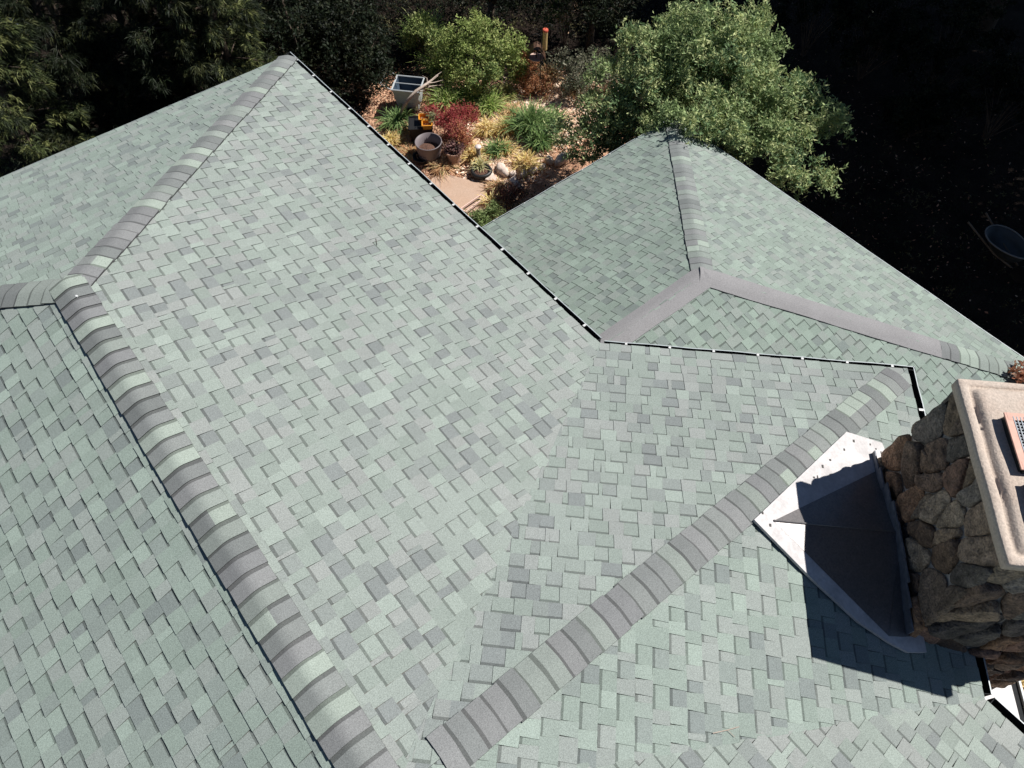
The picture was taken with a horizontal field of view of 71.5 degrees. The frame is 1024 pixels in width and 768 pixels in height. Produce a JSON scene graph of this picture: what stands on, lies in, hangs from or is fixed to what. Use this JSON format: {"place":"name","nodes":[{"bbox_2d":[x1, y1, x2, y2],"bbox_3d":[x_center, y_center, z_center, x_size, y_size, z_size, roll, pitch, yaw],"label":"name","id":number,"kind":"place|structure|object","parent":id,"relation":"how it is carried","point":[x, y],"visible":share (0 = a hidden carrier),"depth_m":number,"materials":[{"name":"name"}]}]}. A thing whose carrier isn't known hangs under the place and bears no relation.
{"place":"outdoors","nodes":[
{"label":"outdoors","id":0,"kind":"place"},
{"bbox_2d":[431,173,488,214],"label":"concrete path","id":1,"kind":"structure","parent":0,"point":[462,192],"depth_m":16.29,"materials":[{"name":"beige concrete"}]},
{"bbox_2d":[460,194,484,212],"bbox_3d":[-0.865,-4.031,15.903,0.176,0.050,0.654,40,66,22],"label":"timber frame","id":2,"kind":"object","parent":1,"relation":"on","point":[471,201],"visible":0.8,"depth_m":15.89,"materials":[{"name":"beige wood"}]},
{"bbox_2d":[476,189,508,212],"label":"grass clump","id":3,"kind":"object","parent":1,"relation":"on","point":[489,198],"visible":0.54,"depth_m":15.93,"materials":[{"name":"yellow plant"}]},
{"bbox_2d":[361,76,622,220],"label":"garden soil","id":4,"kind":"structure","parent":0,"point":[557,174],"depth_m":16.83,"materials":[{"name":"brown soil"}]},
{"bbox_2d":[381,127,408,150],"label":"grass clump","id":5,"kind":"object","parent":4,"relation":"on","point":[392,140],"visible":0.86,"depth_m":17.02,"materials":[{"name":"yellow plant"}]},
{"bbox_2d":[381,114,410,143],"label":"dry tuft","id":6,"kind":"object","parent":4,"relation":"on","point":[406,132],"visible":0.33,"depth_m":17.16,"materials":[{"name":"brown plant"}]},
{"bbox_2d":[374,102,422,134],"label":"grass clump","id":7,"kind":"object","parent":4,"relation":"on","point":[394,118],"visible":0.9,"depth_m":17.26,"materials":[{"name":"green plant"}]},
{"bbox_2d":[380,74,424,115],"bbox_3d":[-2.659,-7.187,17.541,0.961,0.783,0.720,8,58,5],"label":"garden cart","id":8,"kind":"object","parent":4,"relation":"on","point":[404,88],"visible":0.81,"depth_m":17.48,"materials":[{"name":"metal"}]},
{"bbox_2d":[395,139,417,161],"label":"dry tuft","id":9,"kind":"object","parent":4,"relation":"on","point":[409,151],"visible":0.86,"depth_m":16.84,"materials":[{"name":"brown plant"}]},
{"bbox_2d":[408,116,432,142],"bbox_3d":[-2.170,-6.095,17.038,0.580,0.420,0.500,-3,58,-2],"label":"black box","id":10,"kind":"object","parent":4,"relation":"on","point":[415,129],"visible":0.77,"depth_m":16.85,"materials":[{"name":"plastic"}]},
{"bbox_2d":[418,113,428,122],"bbox_3d":[-2.083,-6.282,16.832,0.252,0.128,0.222,-3,58,-2],"label":"plant tray","id":11,"kind":"object","parent":10,"relation":"on","point":[423,116],"visible":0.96,"depth_m":16.84,"materials":[{"name":"orange plastic"}]},
{"bbox_2d":[422,120,431,129],"bbox_3d":[-1.992,-6.085,16.707,0.252,0.128,0.222,-3,58,-2],"label":"plant tray","id":12,"kind":"object","parent":10,"relation":"on","point":[426,124],"visible":1,"depth_m":16.70,"materials":[{"name":"orange plastic"}]},
{"bbox_2d":[421,109,441,123],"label":"sprouting herb","id":13,"kind":"object","parent":12,"relation":"in","point":[432,116],"visible":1,"depth_m":16.62,"materials":[{"name":"green plant"}]},
{"bbox_2d":[413,151,427,164],"bbox_3d":[-2.114,-5.317,16.721,0.430,0.120,0.430,-34,64,-20],"label":"black basin","id":14,"kind":"object","parent":4,"relation":"on","point":[418,160],"visible":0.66,"depth_m":16.68,"materials":[{"name":"plastic"}]},
{"bbox_2d":[420,79,436,104],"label":"dry tuft","id":15,"kind":"object","parent":4,"relation":"on","point":[428,91],"visible":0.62,"depth_m":17.93,"materials":[{"name":"green plant"}]},
{"bbox_2d":[415,132,444,163],"bbox_3d":[-1.940,-5.492,16.653,0.628,0.467,0.628,33,63,19],"label":"grey tub","id":16,"kind":"object","parent":4,"relation":"on","point":[428,146],"visible":0.99,"depth_m":16.61,"materials":[{"name":"plastic"}]},
{"bbox_2d":[410,47,464,88],"bbox_3d":[-1.751,-8.258,18.259,1.754,0.740,1.693,-34,64,-20],"label":"grass clump","id":17,"kind":"object","parent":4,"relation":"on","point":[434,69],"visible":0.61,"depth_m":18.19,"materials":[{"name":"green plant"}]},
{"bbox_2d":[417,156,462,186],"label":"dry tuft","id":18,"kind":"object","parent":4,"relation":"on","point":[442,165],"visible":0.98,"depth_m":16.54,"materials":[{"name":"brown plant"}]},
{"bbox_2d":[420,81,473,115],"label":"grass clump","id":19,"kind":"object","parent":4,"relation":"on","point":[445,95],"visible":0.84,"depth_m":17.62,"materials":[{"name":"green plant"}]},
{"bbox_2d":[422,99,480,150],"bbox_3d":[-1.451,-6.103,16.762,1.424,1.013,1.340,1,58,1],"label":"red maple","id":20,"kind":"object","parent":4,"relation":"on","point":[450,122],"visible":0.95,"depth_m":16.68,"materials":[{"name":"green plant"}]},
{"bbox_2d":[447,80,501,109],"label":"grass clump","id":21,"kind":"object","parent":4,"relation":"on","point":[462,91],"visible":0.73,"depth_m":17.65,"materials":[{"name":"green plant"}]},
{"bbox_2d":[425,6,530,96],"bbox_3d":[-0.866,-8.213,17.612,2.231,1.842,2.532,-34,64,-20],"label":"green bush","id":22,"kind":"object","parent":4,"relation":"on","point":[511,53],"visible":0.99,"depth_m":17.33,"materials":[{"name":"green plant"}]},
{"bbox_2d":[464,199,505,226],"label":"shrub","id":23,"kind":"object","parent":4,"relation":"on","point":[480,218],"visible":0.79,"depth_m":15.38,"materials":[{"name":"green plant"}]},
{"bbox_2d":[493,178,529,210],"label":"purple ground cover","id":24,"kind":"object","parent":4,"relation":"on","point":[513,196],"visible":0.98,"depth_m":15.97,"materials":[{"name":"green plant"}]},
{"bbox_2d":[440,66,614,200],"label":"straw mulch","id":25,"kind":"object","parent":4,"relation":"on","point":[556,101],"visible":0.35,"depth_m":17.30,"materials":[{"name":"beige plant"}]},
{"bbox_2d":[443,139,466,164],"bbox_3d":[-1.281,-5.391,16.511,0.603,0.554,0.489,27,61,16],"label":"terracotta pot","id":26,"kind":"object","parent":25,"relation":"on","point":[453,150],"visible":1,"depth_m":16.42,"materials":[{"name":"brown ceramic"}]},
{"bbox_2d":[450,137,476,160],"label":"dry tuft","id":27,"kind":"object","parent":25,"relation":"on","point":[467,144],"visible":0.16,"depth_m":16.92,"materials":[{"name":"beige plant"}]},
{"bbox_2d":[460,135,494,165],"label":"grass clump","id":28,"kind":"object","parent":25,"relation":"on","point":[470,152],"visible":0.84,"depth_m":16.70,"materials":[{"name":"yellow plant"}]},
{"bbox_2d":[475,144,480,159],"bbox_3d":[-0.785,-5.393,16.600,0.150,0.405,0.150,-34,64,-20],"label":"garden light","id":29,"kind":"object","parent":25,"relation":"on","point":[478,148],"visible":0.94,"depth_m":16.48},
{"bbox_2d":[468,153,492,171],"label":"grass clump","id":30,"kind":"object","parent":25,"relation":"on","point":[480,161],"visible":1,"depth_m":16.52,"materials":[{"name":"green plant"}]},
{"bbox_2d":[470,163,492,178],"bbox_3d":[-0.720,-4.941,16.488,0.520,0.110,0.520,-34,64,-20],"label":"rubber planter","id":31,"kind":"object","parent":25,"relation":"on","point":[478,174],"visible":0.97,"depth_m":16.44,"materials":[{"name":"black rubber"}]},
{"bbox_2d":[470,116,502,137],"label":"grass clump","id":32,"kind":"object","parent":25,"relation":"on","point":[486,127],"visible":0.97,"depth_m":17.19,"materials":[{"name":"yellow plant"}]},
{"bbox_2d":[462,86,519,117],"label":"grass clump","id":33,"kind":"object","parent":25,"relation":"on","point":[491,101],"visible":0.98,"depth_m":17.60,"materials":[{"name":"green plant"}]},
{"bbox_2d":[485,172,496,181],"bbox_3d":[-0.442,-4.705,16.391,0.284,0.060,0.363,-34,64,-20],"label":"stepping stone","id":34,"kind":"object","parent":25,"relation":"on","point":[492,175],"visible":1,"depth_m":16.39,"materials":[{"name":"beige stone"}]},
{"bbox_2d":[479,176,508,191],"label":"dry tuft","id":35,"kind":"object","parent":25,"relation":"on","point":[497,183],"visible":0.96,"depth_m":16.24,"materials":[{"name":"beige plant"}]},
{"bbox_2d":[481,133,513,161],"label":"grass clump","id":36,"kind":"object","parent":25,"relation":"on","point":[494,148],"visible":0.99,"depth_m":16.76,"materials":[{"name":"green plant"}]},
{"bbox_2d":[477,108,524,138],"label":"grass clump","id":37,"kind":"object","parent":25,"relation":"on","point":[504,130],"visible":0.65,"depth_m":17.20,"materials":[{"name":"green plant"}]},
{"bbox_2d":[481,136,521,158],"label":"grass clump","id":38,"kind":"object","parent":25,"relation":"on","point":[510,148],"visible":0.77,"depth_m":16.86,"materials":[{"name":"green plant"}]},
{"bbox_2d":[496,162,508,177],"bbox_3d":[-0.212,-4.978,16.535,0.261,0.200,0.452,-34,64,-20],"label":"pale rock","id":39,"kind":"object","parent":25,"relation":"on","point":[502,169],"visible":1,"depth_m":16.45,"materials":[{"name":"beige stone"}]},
{"bbox_2d":[489,80,521,104],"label":"grass clump","id":40,"kind":"object","parent":25,"relation":"on","point":[507,88],"visible":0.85,"depth_m":17.94,"materials":[{"name":"green plant"}]},
{"bbox_2d":[489,99,527,133],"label":"dry tuft","id":41,"kind":"object","parent":25,"relation":"on","point":[509,106],"visible":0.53,"depth_m":17.62,"materials":[{"name":"beige plant"}]},
{"bbox_2d":[509,169,516,176],"bbox_3d":[0.006,-4.891,16.492,0.214,0.140,0.223,-34,64,-20],"label":"pale rock","id":42,"kind":"object","parent":25,"relation":"on","point":[512,173],"visible":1,"depth_m":16.43,"materials":[{"name":"beige stone"}]},
{"bbox_2d":[509,175,523,190],"bbox_3d":[0.140,-4.594,16.314,0.198,0.070,0.500,-34,64,-20],"label":"rock","id":43,"kind":"object","parent":25,"relation":"on","point":[512,179],"visible":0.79,"depth_m":16.32,"materials":[{"name":"grey stone"}]},
{"bbox_2d":[520,169,526,177],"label":"pale rock","id":44,"kind":"object","parent":25,"relation":"on","point":[522,175],"visible":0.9,"depth_m":16.43,"materials":[{"name":"grey stone"}]},
{"bbox_2d":[504,148,550,179],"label":"grass clump","id":45,"kind":"object","parent":25,"relation":"on","point":[525,161],"visible":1,"depth_m":16.54,"materials":[{"name":"yellow plant"}]},
{"bbox_2d":[506,44,554,100],"bbox_3d":[0.487,-7.771,17.834,1.098,0.994,1.503,-34,64,-20],"label":"rusty fern","id":46,"kind":"object","parent":25,"relation":"on","point":[529,89],"visible":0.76,"depth_m":17.84,"materials":[{"name":"brown plant"}]},
{"bbox_2d":[496,94,566,148],"bbox_3d":[0.405,-6.375,17.083,2.071,0.704,1.687,-34,64,-20],"label":"grass clump","id":47,"kind":"object","parent":25,"relation":"on","point":[529,114],"visible":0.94,"depth_m":17.02,"materials":[{"name":"green plant"}]},
{"bbox_2d":[528,166,536,174],"bbox_3d":[0.474,-4.965,16.535,0.246,0.160,0.168,-34,64,-20],"label":"pale rock","id":48,"kind":"object","parent":25,"relation":"on","point":[532,172],"visible":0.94,"depth_m":16.48,"materials":[{"name":"grey stone"}]},
{"bbox_2d":[516,109,566,153],"bbox_3d":[0.657,-5.866,16.886,1.469,0.491,1.468,-34,64,-20],"label":"grass clump","id":49,"kind":"object","parent":25,"relation":"on","point":[540,143],"visible":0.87,"depth_m":16.86,"materials":[{"name":"green plant"}]},
{"bbox_2d":[529,23,554,95],"bbox_3d":[0.699,-7.832,17.255,0.590,1.918,0.020,0,58,0],"label":"feeder pole","id":50,"kind":"object","parent":25,"relation":"on","point":[541,52],"visible":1,"depth_m":16.95,"materials":[{"name":"black metal"}]},
{"bbox_2d":[527,41,545,61],"bbox_3d":[0.594,-8.127,17.245,0.450,0.470,0.370,0,58,0],"label":"dome feeder","id":51,"kind":"object","parent":50,"relation":"hanging from","point":[536,56],"visible":0.96,"depth_m":17.33,"materials":[{"name":"black metal"}]},
{"bbox_2d":[542,25,547,50],"bbox_3d":[0.789,-8.263,16.935,0.140,0.620,0.140,-34,64,-20],"label":"tube feeder","id":52,"kind":"object","parent":50,"relation":"hanging from","point":[545,38],"visible":0.99,"depth_m":16.92,"materials":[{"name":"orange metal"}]},
{"bbox_2d":[533,60,565,88],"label":"dry tuft","id":53,"kind":"object","parent":25,"relation":"on","point":[548,70],"visible":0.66,"depth_m":18.39,"materials":[{"name":"brown plant"}]},
{"bbox_2d":[526,100,575,132],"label":"grass clump","id":54,"kind":"object","parent":25,"relation":"on","point":[556,112],"visible":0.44,"depth_m":17.29,"materials":[{"name":"green plant"}]},
{"bbox_2d":[549,76,598,101],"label":"dry tuft","id":55,"kind":"object","parent":25,"relation":"on","point":[572,92],"visible":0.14,"depth_m":18.02,"materials":[{"name":"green plant"}]},
{"bbox_2d":[545,44,617,104],"bbox_3d":[1.776,-7.833,17.745,1.732,1.212,1.550,-20,60,-12],"label":"grey leaved shrub","id":56,"kind":"object","parent":25,"relation":"on","point":[565,61],"visible":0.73,"depth_m":17.56,"materials":[{"name":"green plant"}]},
{"bbox_2d":[537,163,545,170],"bbox_3d":[0.694,-5.079,16.612,0.232,0.140,0.143,-34,64,-20],"label":"pale rock","id":57,"kind":"object","parent":4,"relation":"on","point":[540,168],"visible":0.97,"depth_m":16.56,"materials":[{"name":"grey stone"}]},
{"bbox_2d":[544,155,553,164],"bbox_3d":[0.888,-5.260,16.718,0.235,0.180,0.204,28,62,16],"label":"pale rock","id":58,"kind":"object","parent":4,"relation":"on","point":[548,161],"visible":0.98,"depth_m":16.65,"materials":[{"name":"grey stone"}]},
{"bbox_2d":[554,151,567,165],"bbox_3d":[1.164,-5.285,16.730,0.256,0.200,0.497,30,62,18],"label":"pale rock","id":59,"kind":"object","parent":4,"relation":"on","point":[558,161],"visible":0.77,"depth_m":16.64,"materials":[{"name":"grey stone"}]},
{"bbox_2d":[579,80,610,105],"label":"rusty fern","id":60,"kind":"object","parent":4,"relation":"on","point":[604,88],"visible":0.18,"depth_m":17.66,"materials":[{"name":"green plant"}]},
{"bbox_2d":[350,3,1022,330],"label":"fallen leaves","id":61,"kind":"object","parent":4,"relation":"on","point":[418,165],"depth_m":17.03,"materials":[{"name":"brown plant"}]},
{"bbox_2d":[0,0,1023,356],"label":"ground","id":62,"kind":"structure","parent":0,"point":[874,84],"depth_m":16.93,"materials":[{"name":"soil"}]},
{"bbox_2d":[0,10,115,176],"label":"conifer","id":63,"kind":"object","parent":62,"relation":"on","point":[19,117],"visible":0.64,"depth_m":13.86,"materials":[{"name":"green plant"}]},
{"bbox_2d":[4,0,135,90],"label":"conifer","id":64,"kind":"object","parent":62,"relation":"on","point":[51,9],"visible":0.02,"depth_m":16.69,"materials":[{"name":"green plant"}]},
{"bbox_2d":[0,0,175,165],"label":"conifer","id":65,"kind":"object","parent":62,"relation":"on","point":[68,67],"visible":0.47,"depth_m":14.42,"materials":[{"name":"green plant"}]},
{"bbox_2d":[53,0,220,128],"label":"conifer","id":66,"kind":"object","parent":62,"relation":"on","point":[96,8],"visible":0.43,"depth_m":14.74,"materials":[{"name":"green plant"}]},
{"bbox_2d":[106,0,249,115],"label":"conifer","id":67,"kind":"object","parent":62,"relation":"on","point":[140,33],"visible":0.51,"depth_m":14.36,"materials":[{"name":"green plant"}]},
{"bbox_2d":[153,0,277,91],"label":"conifer","id":68,"kind":"object","parent":62,"relation":"on","point":[245,16],"visible":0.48,"depth_m":14.67,"materials":[{"name":"green plant"}]},
{"bbox_2d":[217,0,317,57],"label":"conifer","id":69,"kind":"object","parent":62,"relation":"on","point":[267,44],"visible":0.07,"depth_m":17.01,"materials":[{"name":"green plant"}]},
{"bbox_2d":[225,0,372,101],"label":"dark tree","id":70,"kind":"object","parent":62,"relation":"on","point":[290,22],"visible":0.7,"depth_m":16.18,"materials":[{"name":"green plant"}]},
{"bbox_2d":[289,0,398,103],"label":"dark tree","id":71,"kind":"object","parent":62,"relation":"on","point":[373,56],"visible":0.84,"depth_m":16.75,"materials":[{"name":"green plant"}]},
{"bbox_2d":[308,0,411,46],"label":"dark tree","id":72,"kind":"object","parent":62,"relation":"on","point":[380,20],"visible":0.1,"depth_m":18.18,"materials":[{"name":"green plant"}]},
{"bbox_2d":[396,11,444,62],"bbox_3d":[-2.223,-8.886,18.341,1.676,1.332,0.975,33,63,19],"label":"green bush","id":73,"kind":"object","parent":62,"relation":"on","point":[417,29],"visible":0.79,"depth_m":18.17,"materials":[{"name":"green plant"}]},
{"bbox_2d":[391,6,450,56],"bbox_3d":[-2.442,-9.449,18.895,1.802,0.944,1.685,-23,61,-14],"label":"bush","id":74,"kind":"object","parent":62,"relation":"on","point":[438,20],"visible":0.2,"depth_m":18.90,"materials":[{"name":"green plant"}]},
{"bbox_2d":[447,0,549,35],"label":"dark tree","id":75,"kind":"object","parent":62,"relation":"on","point":[510,5],"visible":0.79,"depth_m":18.59,"materials":[{"name":"green plant"}]},
{"bbox_2d":[0,52,1023,767],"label":"house","id":76,"kind":"structure","parent":62,"relation":"on","point":[668,446],"depth_m":5.96,"materials":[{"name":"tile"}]},
{"bbox_2d":[1008,360,1023,383],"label":"leaf heap","id":77,"kind":"object","parent":76,"relation":"on","point":[1019,376],"visible":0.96,"depth_m":9.93,"materials":[{"name":"brown plant"}]},
{"bbox_2d":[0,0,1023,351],"bbox_3d":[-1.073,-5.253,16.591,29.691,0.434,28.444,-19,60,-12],"label":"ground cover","id":78,"kind":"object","parent":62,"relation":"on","point":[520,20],"visible":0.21,"depth_m":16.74,"materials":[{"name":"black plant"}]},
{"bbox_2d":[538,0,584,53],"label":"flowering shrub","id":79,"kind":"object","parent":62,"relation":"on","point":[556,7],"visible":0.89,"depth_m":18.09,"materials":[{"name":"green plant"}]},
{"bbox_2d":[540,0,647,53],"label":"dark tree","id":80,"kind":"object","parent":62,"relation":"on","point":[593,11],"visible":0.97,"depth_m":17.75,"materials":[{"name":"green plant"}]},
{"bbox_2d":[543,0,856,202],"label":"bay tree","id":81,"kind":"object","parent":62,"relation":"on","point":[673,73],"visible":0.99,"depth_m":13.50,"materials":[{"name":"green plant"}]},
{"bbox_2d":[951,51,1023,139],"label":"dark shrub","id":82,"kind":"object","parent":62,"relation":"on","point":[1011,89],"visible":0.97,"depth_m":16.13,"materials":[{"name":"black plant"}]},
{"bbox_2d":[967,212,1023,282],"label":"wheelbarrow","id":83,"kind":"object","parent":62,"relation":"on","point":[1006,243],"visible":1,"depth_m":14.72,"materials":[{"name":"blue metal"}]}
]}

